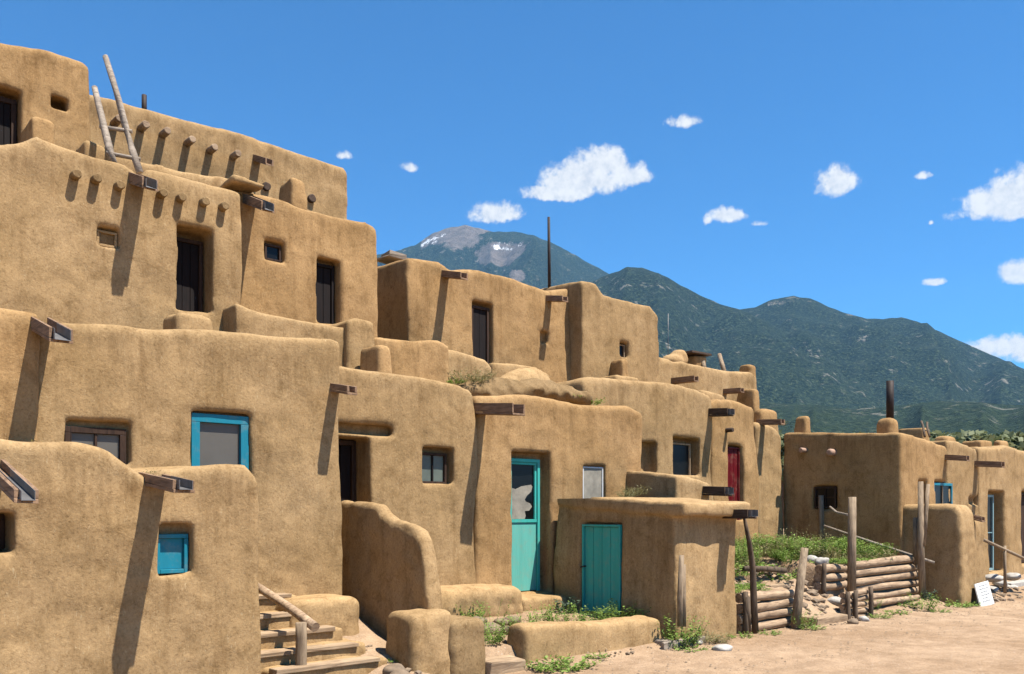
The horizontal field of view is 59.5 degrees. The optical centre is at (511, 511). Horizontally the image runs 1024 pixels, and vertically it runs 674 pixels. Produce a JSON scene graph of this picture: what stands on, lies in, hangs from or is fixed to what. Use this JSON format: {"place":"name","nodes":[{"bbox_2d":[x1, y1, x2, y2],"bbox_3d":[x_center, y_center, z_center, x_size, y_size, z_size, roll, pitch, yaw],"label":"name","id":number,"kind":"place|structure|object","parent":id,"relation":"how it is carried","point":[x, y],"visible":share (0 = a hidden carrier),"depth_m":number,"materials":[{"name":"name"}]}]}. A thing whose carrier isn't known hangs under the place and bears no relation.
{"place":"outdoors","nodes":[
{"label":"outdoors","id":0,"kind":"place"},
{"bbox_2d":[0,0,1023,368],"label":"sky","id":1,"kind":"structure","parent":0,"point":[861,158],"materials":[{"name":"blue"}]},
{"bbox_2d":[343,529,1023,673],"bbox_3d":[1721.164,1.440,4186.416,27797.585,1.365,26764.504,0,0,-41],"label":"ground","id":2,"kind":"structure","parent":0,"point":[989,643],"depth_m":11.63,"materials":[{"name":"soil"}]},
{"bbox_2d":[0,308,72,441],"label":"adobe room","id":3,"kind":"object","parent":2,"relation":"on","point":[21,332],"visible":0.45,"depth_m":8.28,"materials":[{"name":"paint"}]},
{"bbox_2d":[0,137,241,330],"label":"adobe room","id":4,"kind":"object","parent":2,"relation":"on","point":[85,239],"visible":0.44,"depth_m":11.45,"materials":[{"name":"paint"}]},
{"bbox_2d":[97,229,116,248],"bbox_3d":[-5.208,-3.495,11.509,0.250,0.200,0.050,0,0,-41],"label":"window","id":5,"kind":"structure","parent":4,"relation":"in","point":[104,238],"depth_m":11.51,"materials":[{"name":"paint"}]},
{"bbox_2d":[92,54,142,173],"bbox_3d":[-5.547,-5.581,12.474,0.992,1.933,0.394,0,0,36],"label":"ladder","id":6,"kind":"object","parent":4,"relation":"on","point":[113,155],"visible":0.94,"depth_m":12.46,"materials":[{"name":"grey wood"}]},
{"bbox_2d":[76,140,253,193],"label":"terrace wall","id":7,"kind":"structure","parent":4,"relation":"on","point":[90,148],"depth_m":13.06,"materials":[{"name":"paint"}]},
{"bbox_2d":[176,237,202,311],"bbox_3d":[-4.526,-3.251,12.430,0.448,1.047,0.090,0,0,-41],"label":"door","id":8,"kind":"structure","parent":4,"relation":"in","point":[189,271],"depth_m":12.45,"materials":[{"name":"brown wood"}]},
{"bbox_2d":[0,439,260,673],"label":"adobe room","id":9,"kind":"object","parent":2,"relation":"on","point":[110,563],"visible":1,"depth_m":7.30,"materials":[{"name":"paint"}]},
{"bbox_2d":[0,514,4,549],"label":"window","id":10,"kind":"structure","parent":9,"relation":"in","point":[2,517],"depth_m":6.97,"materials":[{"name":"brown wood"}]},
{"bbox_2d":[157,534,187,573],"bbox_3d":[-2.918,0.361,7.674,0.276,0.335,0.050,0,0,-41],"label":"window","id":11,"kind":"structure","parent":9,"relation":"in","point":[173,551],"depth_m":7.68,"materials":[{"name":"blue paint"}]},
{"bbox_2d":[38,323,356,595],"bbox_3d":[-4.016,0.049,10.334,3.419,4.170,3.052,0,0,-41],"label":"adobe room","id":12,"kind":"object","parent":2,"relation":"on","point":[263,409],"visible":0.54,"depth_m":9.72,"materials":[{"name":"paint"}]},
{"bbox_2d":[64,426,125,463],"bbox_3d":[-4.121,-0.646,8.867,0.572,0.366,0.050,0,0,-41],"label":"window","id":13,"kind":"structure","parent":12,"relation":"in","point":[114,441],"depth_m":8.91,"materials":[{"name":"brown wood"}]},
{"bbox_2d":[163,312,212,329],"bbox_3d":[-4.149,-2.131,11.482,0.550,0.769,0.615,0,0,-41],"label":"adobe chimney","id":14,"kind":"object","parent":12,"relation":"on","point":[181,320],"visible":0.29,"depth_m":11.25,"materials":[{"name":"paint"}]},
{"bbox_2d":[190,413,248,469],"bbox_3d":[-3.156,-0.709,9.672,0.638,0.667,0.060,0,0,-41],"label":"window","id":15,"kind":"structure","parent":12,"relation":"in","point":[211,443],"depth_m":9.68,"materials":[{"name":"blue paint"}]},
{"bbox_2d":[222,304,343,366],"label":"terrace wall","id":16,"kind":"structure","parent":12,"relation":"on","point":[237,318],"depth_m":12.51,"materials":[{"name":"paint"}]},
{"bbox_2d":[258,582,319,665],"bbox_3d":[-2.348,1.221,9.205,0.229,0.923,1.133,0,0,-41],"label":"handrail","id":17,"kind":"object","parent":2,"relation":"on","point":[305,622],"visible":0.91,"depth_m":8.84,"materials":[{"name":"wood"}]},
{"bbox_2d":[219,175,377,337],"bbox_3d":[-3.493,-3.052,14.046,2.611,3.367,2.386,0,0,-41],"label":"adobe room","id":18,"kind":"object","parent":2,"relation":"on","point":[299,264],"visible":0.47,"depth_m":13.59,"materials":[{"name":"paint"}]},
{"bbox_2d":[89,95,347,218],"bbox_3d":[-5.667,-5.336,16.663,5.324,3.130,2.593,0,0,-41],"label":"adobe room","id":19,"kind":"object","parent":18,"relation":"on","point":[172,143],"visible":0.3,"depth_m":16.01,"materials":[{"name":"paint"}]},
{"bbox_2d":[0,43,90,151],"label":"adobe room","id":20,"kind":"object","parent":19,"relation":"attached to","point":[52,87],"visible":0.38,"depth_m":13.24,"materials":[{"name":"paint"}]},
{"bbox_2d":[0,96,15,144],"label":"door","id":21,"kind":"structure","parent":20,"relation":"in","point":[8,109],"depth_m":13.11,"materials":[{"name":"brown wood"}]},
{"bbox_2d":[20,117,54,143],"bbox_3d":[-6.768,-5.062,12.779,0.387,0.886,0.779,0,0,-41],"label":"adobe chimney","id":22,"kind":"object","parent":20,"relation":"attached to","point":[41,128],"visible":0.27,"depth_m":12.52,"materials":[{"name":"paint"}]},
{"bbox_2d":[264,243,280,262],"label":"window","id":23,"kind":"structure","parent":18,"relation":"in","point":[271,252],"depth_m":13.38,"materials":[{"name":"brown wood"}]},
{"bbox_2d":[279,178,306,209],"bbox_3d":[-3.770,-5.225,15.384,0.336,0.882,0.558,0,0,-41],"label":"adobe chimney","id":24,"kind":"object","parent":18,"relation":"on","point":[292,192],"visible":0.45,"depth_m":15.18,"materials":[{"name":"paint"}]},
{"bbox_2d":[316,263,333,323],"bbox_3d":[-2.957,-3.381,14.001,0.358,0.947,0.090,0,0,-41],"label":"door","id":25,"kind":"structure","parent":18,"relation":"in","point":[324,273],"depth_m":14.00,"materials":[{"name":"brown wood"}]},
{"bbox_2d":[275,594,359,635],"bbox_3d":[-2.253,1.285,10.069,0.939,0.677,0.697,0,0,-41],"label":"mud bench","id":26,"kind":"object","parent":2,"relation":"on","point":[339,611],"visible":0.29,"depth_m":9.90,"materials":[{"name":"paint"}]},
{"bbox_2d":[259,593,386,673],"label":"stairway","id":27,"kind":"object","parent":2,"relation":"on","point":[331,650],"visible":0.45,"depth_m":9.20,"materials":[{"name":"paint"}]},
{"bbox_2d":[341,500,441,640],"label":"adobe wall","id":28,"kind":"structure","parent":2,"relation":"on","point":[389,563],"depth_m":10.47,"materials":[{"name":"paint"}]},
{"bbox_2d":[338,366,476,585],"bbox_3d":[-2.313,0.129,12.580,3.159,4.051,2.148,0,0,-41],"label":"adobe room","id":29,"kind":"object","parent":2,"relation":"on","point":[407,448],"visible":0.27,"depth_m":12.16,"materials":[{"name":"paint"}]},
{"bbox_2d":[338,440,355,501],"bbox_3d":[-2.326,-0.468,11.757,0.591,0.936,0.090,0,0,-41],"label":"door","id":30,"kind":"structure","parent":29,"relation":"in","point":[347,454],"depth_m":11.87,"materials":[{"name":"brown wood"}]},
{"bbox_2d":[329,318,374,369],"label":"terrace wall","id":31,"kind":"structure","parent":29,"relation":"on","point":[358,335],"depth_m":13.32,"materials":[{"name":"paint"}]},
{"bbox_2d":[360,345,391,372],"bbox_3d":[-2.006,-1.986,13.116,0.304,0.866,0.599,0,0,-41],"label":"adobe chimney","id":32,"kind":"object","parent":29,"relation":"on","point":[377,358],"visible":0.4,"depth_m":12.94,"materials":[{"name":"paint"}]},
{"bbox_2d":[374,337,448,382],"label":"terrace wall","id":33,"kind":"structure","parent":29,"relation":"on","point":[426,359],"depth_m":14.19,"materials":[{"name":"paint"}]},
{"bbox_2d":[422,452,446,483],"bbox_3d":[-1.112,-0.600,12.481,0.469,0.434,0.050,0,0,-41],"label":"window","id":34,"kind":"structure","parent":29,"relation":"in","point":[434,467],"depth_m":12.51,"materials":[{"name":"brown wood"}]},
{"bbox_2d":[386,608,450,673],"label":"mud bench","id":35,"kind":"object","parent":2,"relation":"on","point":[417,639],"visible":0.94,"depth_m":9.41,"materials":[{"name":"paint"}]},
{"bbox_2d":[448,615,484,673],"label":"mud bench","id":36,"kind":"object","parent":2,"relation":"on","point":[466,646],"visible":0.59,"depth_m":9.65,"materials":[{"name":"paint"}]},
{"bbox_2d":[441,584,522,617],"bbox_3d":[-0.949,1.365,12.102,2.489,0.747,0.817,0,0,-41],"label":"mud bench","id":37,"kind":"object","parent":2,"relation":"on","point":[463,597],"visible":0.23,"depth_m":12.13,"materials":[{"name":"paint"}]},
{"bbox_2d":[484,616,508,641],"bbox_3d":[-0.195,1.413,10.755,0.371,0.296,0.429,0,0,-15],"label":"weed plant","id":38,"kind":"object","parent":2,"relation":"on","point":[488,631],"visible":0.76,"depth_m":10.72,"materials":[{"name":"green plant"}]},
{"bbox_2d":[485,655,525,673],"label":"stone step","id":39,"kind":"object","parent":2,"relation":"on","point":[502,664],"visible":0.67,"depth_m":9.99,"materials":[{"name":"beige stone"}]},
{"bbox_2d":[522,593,566,610],"bbox_3d":[0.271,1.472,13.283,0.967,0.498,0.724,0,0,-41],"label":"mud bench","id":40,"kind":"object","parent":2,"relation":"on","point":[534,601],"visible":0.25,"depth_m":13.02,"materials":[{"name":"soil"}]},
{"bbox_2d":[524,655,569,671],"bbox_3d":[0.381,1.727,10.188,0.510,0.159,0.560,0,0,-33],"label":"weed plant","id":41,"kind":"object","parent":2,"relation":"on","point":[542,668],"visible":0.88,"depth_m":10.11,"materials":[{"name":"green plant"}]},
{"bbox_2d":[472,394,641,594],"bbox_3d":[0.394,0.163,14.652,3.789,3.906,3.017,0,0,-41],"label":"adobe room","id":42,"kind":"object","parent":2,"relation":"on","point":[537,457],"visible":0.42,"depth_m":13.83,"materials":[{"name":"paint"}]},
{"bbox_2d":[448,350,490,384],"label":"terrace wall","id":43,"kind":"structure","parent":42,"relation":"on","point":[459,361],"depth_m":14.82,"materials":[{"name":"paint"}]},
{"bbox_2d":[489,363,548,376],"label":"terrace wall","id":44,"kind":"structure","parent":42,"relation":"on","point":[502,368],"depth_m":15.98,"materials":[{"name":"paint"}]},
{"bbox_2d":[510,458,539,590],"bbox_3d":[0.171,0.211,13.714,0.651,2.031,0.060,0,0,-41],"label":"door","id":45,"kind":"structure","parent":42,"relation":"in","point":[525,495],"depth_m":13.76,"materials":[{"name":"teal paint"}]},
{"bbox_2d":[458,377,592,404],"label":"mud bank","id":46,"kind":"structure","parent":42,"relation":"on","point":[499,386],"depth_m":15.19,"materials":[{"name":"soil"}]},
{"bbox_2d":[500,368,549,380],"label":"mud bank","id":47,"kind":"structure","parent":46,"relation":"on","point":[519,374],"depth_m":15.84,"materials":[{"name":"soil"}]},
{"bbox_2d":[583,466,602,497],"bbox_3d":[1.311,-0.224,14.593,0.483,1.009,0.030,0,0,-41],"label":"window","id":48,"kind":"structure","parent":42,"relation":"in","point":[592,478],"depth_m":14.59,"materials":[{"name":"white glass"}]},
{"bbox_2d":[626,471,733,499],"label":"adobe room","id":49,"kind":"object","parent":42,"relation":"on","point":[662,485],"visible":0.38,"depth_m":14.64,"materials":[{"name":"paint"}]},
{"bbox_2d":[533,657,583,673],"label":"weed plant","id":50,"kind":"object","parent":2,"relation":"on","point":[563,670],"visible":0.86,"depth_m":10.04,"materials":[{"name":"green plant"}]},
{"bbox_2d":[545,653,601,670],"bbox_3d":[0.698,1.741,10.316,0.706,0.155,0.687,0,0,42],"label":"weed plant","id":51,"kind":"object","parent":2,"relation":"on","point":[581,665],"visible":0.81,"depth_m":10.30,"materials":[{"name":"green plant"}]},
{"bbox_2d":[507,615,660,663],"bbox_3d":[0.956,1.640,11.239,2.482,0.662,0.446,0,0,-41],"label":"mud bench","id":52,"kind":"object","parent":2,"relation":"on","point":[530,641],"visible":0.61,"depth_m":10.86,"materials":[{"name":"paint"}]},
{"bbox_2d":[558,377,734,500],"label":"adobe room","id":53,"kind":"object","parent":2,"relation":"on","point":[676,429],"visible":0.3,"depth_m":18.05,"materials":[{"name":"paint"}]},
{"bbox_2d":[377,258,569,382],"bbox_3d":[-0.854,-3.001,18.088,4.715,3.853,3.422,0,0,-41],"label":"adobe room","id":54,"kind":"object","parent":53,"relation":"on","point":[488,318],"visible":0.38,"depth_m":16.84,"materials":[{"name":"paint"}]},
{"bbox_2d":[377,250,407,263],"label":"roof planks","id":55,"kind":"object","parent":54,"relation":"on","point":[389,256],"visible":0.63,"depth_m":16.75,"materials":[{"name":"grey wood"}]},
{"bbox_2d":[472,305,488,363],"bbox_3d":[-0.628,-3.293,16.936,0.437,1.147,0.090,0,0,-41],"label":"door","id":56,"kind":"structure","parent":54,"relation":"in","point":[480,315],"depth_m":16.95,"materials":[{"name":"brown wood"}]},
{"bbox_2d":[547,217,550,287],"bbox_3d":[0.784,-5.333,18.827,0.068,1.700,0.081,0,0,26],"label":"roof mast","id":57,"kind":"object","parent":54,"relation":"on","point":[549,252],"visible":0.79,"depth_m":18.80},
{"bbox_2d":[542,281,658,381],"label":"adobe room","id":58,"kind":"object","parent":53,"relation":"on","point":[605,332],"visible":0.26,"depth_m":18.56,"materials":[{"name":"paint"}]},
{"bbox_2d":[610,359,628,375],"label":"adobe chimney","id":59,"kind":"object","parent":53,"relation":"on","point":[619,367],"visible":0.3,"depth_m":18.39,"materials":[{"name":"paint"}]},
{"bbox_2d":[673,443,690,474],"bbox_3d":[3.440,-1.077,18.632,0.821,0.690,0.050,0,0,-41],"label":"window","id":60,"kind":"structure","parent":53,"relation":"in","point":[681,452],"depth_m":18.73,"materials":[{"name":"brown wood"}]},
{"bbox_2d":[553,497,758,638],"bbox_3d":[2.127,0.963,13.254,1.582,2.349,2.803,0,0,-41],"label":"adobe room","id":61,"kind":"object","parent":2,"relation":"on","point":[627,551],"visible":0.71,"depth_m":12.66,"materials":[{"name":"paint"}]},
{"bbox_2d":[580,524,622,615],"bbox_3d":[1.307,0.839,13.087,0.131,1.296,0.757,0,0,-41],"label":"door","id":62,"kind":"structure","parent":61,"relation":"in","point":[601,544],"depth_m":13.10,"materials":[{"name":"teal paint"}]},
{"bbox_2d":[677,555,685,626],"bbox_3d":[2.262,1.056,11.915,0.208,0.957,0.109,0,0,-41],"label":"post stub","id":63,"kind":"object","parent":2,"relation":"on","point":[681,605],"visible":1,"depth_m":11.89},
{"bbox_2d":[656,615,709,646],"bbox_3d":[2.309,1.567,11.863,0.625,0.470,0.687,0,0,31],"label":"weed plant","id":64,"kind":"object","parent":2,"relation":"on","point":[697,637],"visible":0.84,"depth_m":11.78,"materials":[{"name":"green plant"}]},
{"bbox_2d":[660,636,705,649],"bbox_3d":[2.267,1.773,11.866,0.903,0.183,0.100,0,0,-41],"label":"timber edging","id":65,"kind":"object","parent":2,"relation":"on","point":[664,645],"visible":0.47,"depth_m":11.71,"materials":[{"name":"grey wood"}]},
{"bbox_2d":[365,563,1023,673],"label":"rubble","id":66,"kind":"object","parent":2,"relation":"on","point":[810,590],"visible":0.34,"depth_m":15.35,"materials":[{"name":"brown stone"}]},
{"bbox_2d":[710,399,758,543],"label":"adobe room","id":67,"kind":"object","parent":2,"relation":"on","point":[733,461],"visible":0.25,"depth_m":19.84,"materials":[{"name":"paint"}]},
{"bbox_2d":[657,357,755,401],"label":"adobe room","id":68,"kind":"object","parent":67,"relation":"on","point":[728,385],"visible":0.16,"depth_m":21.40,"materials":[{"name":"paint"}]},
{"bbox_2d":[663,350,687,362],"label":"mud bank","id":69,"kind":"structure","parent":68,"relation":"on","point":[677,355],"depth_m":21.91,"materials":[{"name":"soil"}]},
{"bbox_2d":[685,350,711,365],"bbox_3d":[4.476,-3.595,22.619,0.802,0.764,0.797,0,0,-41],"label":"roof hatch","id":70,"kind":"object","parent":68,"relation":"on","point":[696,357],"visible":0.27,"depth_m":22.39,"materials":[{"name":"paint"}]},
{"bbox_2d":[737,389,758,413],"bbox_3d":[5.799,-2.535,21.981,0.330,0.936,0.583,0,0,-41],"label":"adobe chimney","id":71,"kind":"object","parent":68,"relation":"on","point":[749,397],"visible":0.4,"depth_m":21.80,"materials":[{"name":"paint"}]},
{"bbox_2d":[728,447,739,519],"bbox_3d":[4.849,-0.595,19.809,0.498,1.644,0.090,0,0,-41],"label":"door","id":72,"kind":"structure","parent":67,"relation":"in","point":[733,455],"depth_m":19.86,"materials":[{"name":"red paint"}]},
{"bbox_2d":[743,519,758,632],"bbox_3d":[3.473,0.926,13.092,0.377,1.723,0.105,0,0,-41],"label":"wooden post","id":73,"kind":"object","parent":2,"relation":"on","point":[754,604],"visible":0.88,"depth_m":13.11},
{"bbox_2d":[735,589,794,633],"bbox_3d":[3.910,1.538,13.648,1.596,0.735,0.269,0,0,-41],"label":"log fence","id":74,"kind":"object","parent":2,"relation":"on","point":[776,603],"visible":0.84,"depth_m":13.61,"materials":[{"name":"wood"}]},
{"bbox_2d":[753,419,784,539],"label":"adobe room","id":75,"kind":"object","parent":2,"relation":"on","point":[767,438],"visible":0.3,"depth_m":20.56,"materials":[{"name":"paint"}]},
{"bbox_2d":[754,409,778,433],"bbox_3d":[6.149,-1.999,21.708,0.768,0.972,0.349,0,0,-41],"label":"adobe chimney","id":76,"kind":"object","parent":75,"relation":"on","point":[764,414],"visible":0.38,"depth_m":21.52,"materials":[{"name":"paint"}]},
{"bbox_2d":[778,429,784,528],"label":"adobe room","id":77,"kind":"object","parent":2,"relation":"on","point":[782,453],"visible":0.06,"depth_m":109.55,"materials":[{"name":"brown"}]},
{"bbox_2d":[547,597,1023,673],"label":"pebbles","id":78,"kind":"object","parent":2,"relation":"on","point":[841,643],"visible":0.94,"depth_m":13.03,"materials":[{"name":"brown stone"}]},
{"bbox_2d":[790,548,807,628],"bbox_3d":[4.481,1.213,13.958,0.397,1.300,0.146,0,0,-41],"label":"wooden post","id":79,"kind":"object","parent":2,"relation":"on","point":[798,597],"visible":0.81,"depth_m":13.91,"materials":[{"name":"wood"}]},
{"bbox_2d":[735,526,900,593],"bbox_3d":[4.726,1.120,16.796,7.677,1.405,3.378,0,0,-41],"label":"weed bed","id":80,"kind":"object","parent":2,"relation":"on","point":[784,555],"visible":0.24,"depth_m":17.57,"materials":[{"name":"green plant"}]},
{"bbox_2d":[740,566,786,572],"bbox_3d":[4.308,0.994,15.298,1.298,0.181,0.100,0,0,-41],"label":"rail pole","id":81,"kind":"object","parent":80,"relation":"on","point":[768,569],"visible":0.81,"depth_m":15.29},
{"bbox_2d":[818,495,823,542],"bbox_3d":[7.007,0.252,20.323,0.142,1.242,0.128,0,0,-41],"label":"wooden post","id":82,"kind":"object","parent":2,"relation":"on","point":[821,512],"visible":0.79,"depth_m":20.28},
{"bbox_2d":[801,613,847,625],"bbox_3d":[5.079,1.789,14.688,0.981,0.208,0.411,0,0,-41],"label":"stone step","id":83,"kind":"object","parent":2,"relation":"on","point":[828,618],"visible":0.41,"depth_m":14.48,"materials":[{"name":"beige stone"}]},
{"bbox_2d":[813,563,846,593],"bbox_3d":[5.808,1.222,16.227,1.009,0.619,0.266,0,0,-41],"label":"log fence","id":84,"kind":"object","parent":2,"relation":"on","point":[824,578],"visible":0.98,"depth_m":16.12,"materials":[{"name":"wood"}]},
{"bbox_2d":[847,497,855,591],"bbox_3d":[6.151,0.625,16.235,0.158,1.779,0.159,0,0,-41],"label":"wooden post","id":85,"kind":"object","parent":2,"relation":"on","point":[851,562],"visible":0.79,"depth_m":16.17,"materials":[{"name":"wood"}]},
{"bbox_2d":[839,586,873,619],"bbox_3d":[5.904,1.633,15.324,0.944,0.672,0.224,0,0,-41],"label":"log fence","id":86,"kind":"object","parent":2,"relation":"on","point":[856,601],"visible":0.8,"depth_m":15.21,"materials":[{"name":"wood"}]},
{"bbox_2d":[783,432,969,555],"bbox_3d":[8.391,0.185,20.691,2.912,4.085,3.331,0,0,-41],"label":"adobe room","id":87,"kind":"object","parent":2,"relation":"on","point":[879,476],"visible":0.51,"depth_m":19.90,"materials":[{"name":"paint"}]},
{"bbox_2d":[794,416,810,432],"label":"adobe chimney","id":88,"kind":"object","parent":87,"relation":"on","point":[802,424],"visible":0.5,"depth_m":20.94,"materials":[{"name":"paint"}]},
{"bbox_2d":[814,486,836,507],"bbox_3d":[7.111,-0.321,20.327,0.050,0.490,0.524,0,0,-41],"label":"window","id":89,"kind":"structure","parent":87,"relation":"in","point":[829,492],"depth_m":20.30,"materials":[{"name":"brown wood"}]},
{"bbox_2d":[877,380,898,432],"bbox_3d":[8.771,-2.160,20.805,0.620,1.810,0.487,0,0,-41],"label":"adobe chimney","id":90,"kind":"object","parent":87,"relation":"on","point":[888,423],"visible":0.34,"depth_m":20.95,"materials":[{"name":"paint"}]},
{"bbox_2d":[898,428,929,440],"bbox_3d":[11.751,-2.056,26.203,0.534,0.765,0.838,0,0,-41],"label":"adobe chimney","id":91,"kind":"object","parent":87,"relation":"on","point":[916,432],"visible":0.32,"depth_m":25.95,"materials":[{"name":"paint"}]},
{"bbox_2d":[934,483,952,503],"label":"window","id":92,"kind":"structure","parent":87,"relation":"in","point":[941,490],"depth_m":20.56,"materials":[{"name":"blue paint"}]},
{"bbox_2d":[845,555,918,600],"bbox_3d":[7.324,1.297,17.561,2.903,0.830,0.198,0,0,-41],"label":"log fence","id":93,"kind":"object","parent":2,"relation":"on","point":[887,577],"visible":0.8,"depth_m":17.53,"materials":[{"name":"wood"}]},
{"bbox_2d":[912,517,917,564],"bbox_3d":[8.224,0.600,18.264,0.119,0.956,0.118,0,0,-41],"label":"wooden post","id":94,"kind":"object","parent":93,"relation":"on","point":[914,553],"visible":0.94,"depth_m":18.21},
{"bbox_2d":[868,595,919,606],"bbox_3d":[7.216,1.674,16.871,0.126,0.155,2.428,0,0,43],"label":"rail pole","id":95,"kind":"object","parent":2,"relation":"on","point":[888,601],"visible":0.83,"depth_m":16.76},
{"bbox_2d":[902,592,940,611],"bbox_3d":[7.748,1.685,16.776,0.653,0.382,0.594,0,0,-9],"label":"weed plant","id":96,"kind":"object","parent":2,"relation":"on","point":[930,605],"visible":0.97,"depth_m":16.72,"materials":[{"name":"green plant"}]},
{"bbox_2d":[917,481,929,597],"bbox_3d":[8.315,0.578,18.145,0.318,2.377,0.188,0,0,-41],"label":"forked post","id":97,"kind":"object","parent":2,"relation":"on","point":[923,509],"visible":0.95,"depth_m":18.08,"materials":[{"name":"wood"}]},
{"bbox_2d":[903,504,975,605],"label":"adobe wall","id":98,"kind":"structure","parent":2,"relation":"on","point":[950,551],"depth_m":18.36,"materials":[{"name":"paint"}]},
{"bbox_2d":[936,429,994,445],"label":"cottonwood tree","id":99,"kind":"object","parent":2,"relation":"on","point":[962,436],"visible":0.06,"depth_m":87.54,"materials":[{"name":"green plant"}]},
{"bbox_2d":[931,440,1004,515],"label":"adobe room","id":100,"kind":"object","parent":2,"relation":"on","point":[962,476],"visible":0.12,"depth_m":21.32,"materials":[{"name":"paint"}]},
{"bbox_2d":[973,515,985,602],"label":"adobe wall","id":101,"kind":"structure","parent":2,"relation":"on","point":[979,557],"depth_m":18.82,"materials":[{"name":"paint"}]},
{"bbox_2d":[974,581,993,605],"bbox_3d":[9.702,1.699,18.413,1.001,0.498,0.273,0,0,-41],"label":"notice board","id":102,"kind":"object","parent":2,"relation":"on","point":[983,592],"visible":0.95,"depth_m":18.39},
{"bbox_2d":[970,445,1023,575],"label":"adobe room","id":103,"kind":"object","parent":2,"relation":"on","point":[998,500],"visible":0.31,"depth_m":23.07,"materials":[{"name":"paint"}]},
{"bbox_2d":[962,440,991,446],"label":"adobe chimney","id":104,"kind":"object","parent":103,"relation":"on","point":[980,443],"visible":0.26,"depth_m":25.48,"materials":[{"name":"paint"}]},
{"bbox_2d":[987,495,993,570],"bbox_3d":[12.030,0.537,22.691,0.736,1.925,0.050,0,0,-41],"label":"door","id":105,"kind":"structure","parent":103,"relation":"in","point":[990,511],"depth_m":22.86,"materials":[{"name":"blue paint"}]},
{"bbox_2d":[1021,493,1023,562],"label":"door","id":106,"kind":"structure","parent":103,"relation":"in","point":[1022,494],"depth_m":24.30,"materials":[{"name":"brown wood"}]},
{"bbox_2d":[995,431,1023,450],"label":"cottonwood tree","id":107,"kind":"object","parent":2,"relation":"on","point":[1018,441],"visible":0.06,"depth_m":90.41,"materials":[{"name":"green plant"}]},
{"bbox_2d":[377,225,1023,434],"bbox_3d":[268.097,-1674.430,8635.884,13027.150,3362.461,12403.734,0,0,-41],"label":"mountains","id":108,"kind":"structure","parent":0,"point":[824,368],"depth_m":5440.63,"materials":[{"name":"plant"}]},
{"bbox_2d":[823,525,934,563],"bbox_3d":[7.627,0.678,18.890,0.359,0.774,2.375,0,0,-44],"label":"rail pole","id":109,"kind":"object","parent":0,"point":[873,542],"visible":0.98,"depth_m":18.78,"materials":[{"name":"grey wood"}]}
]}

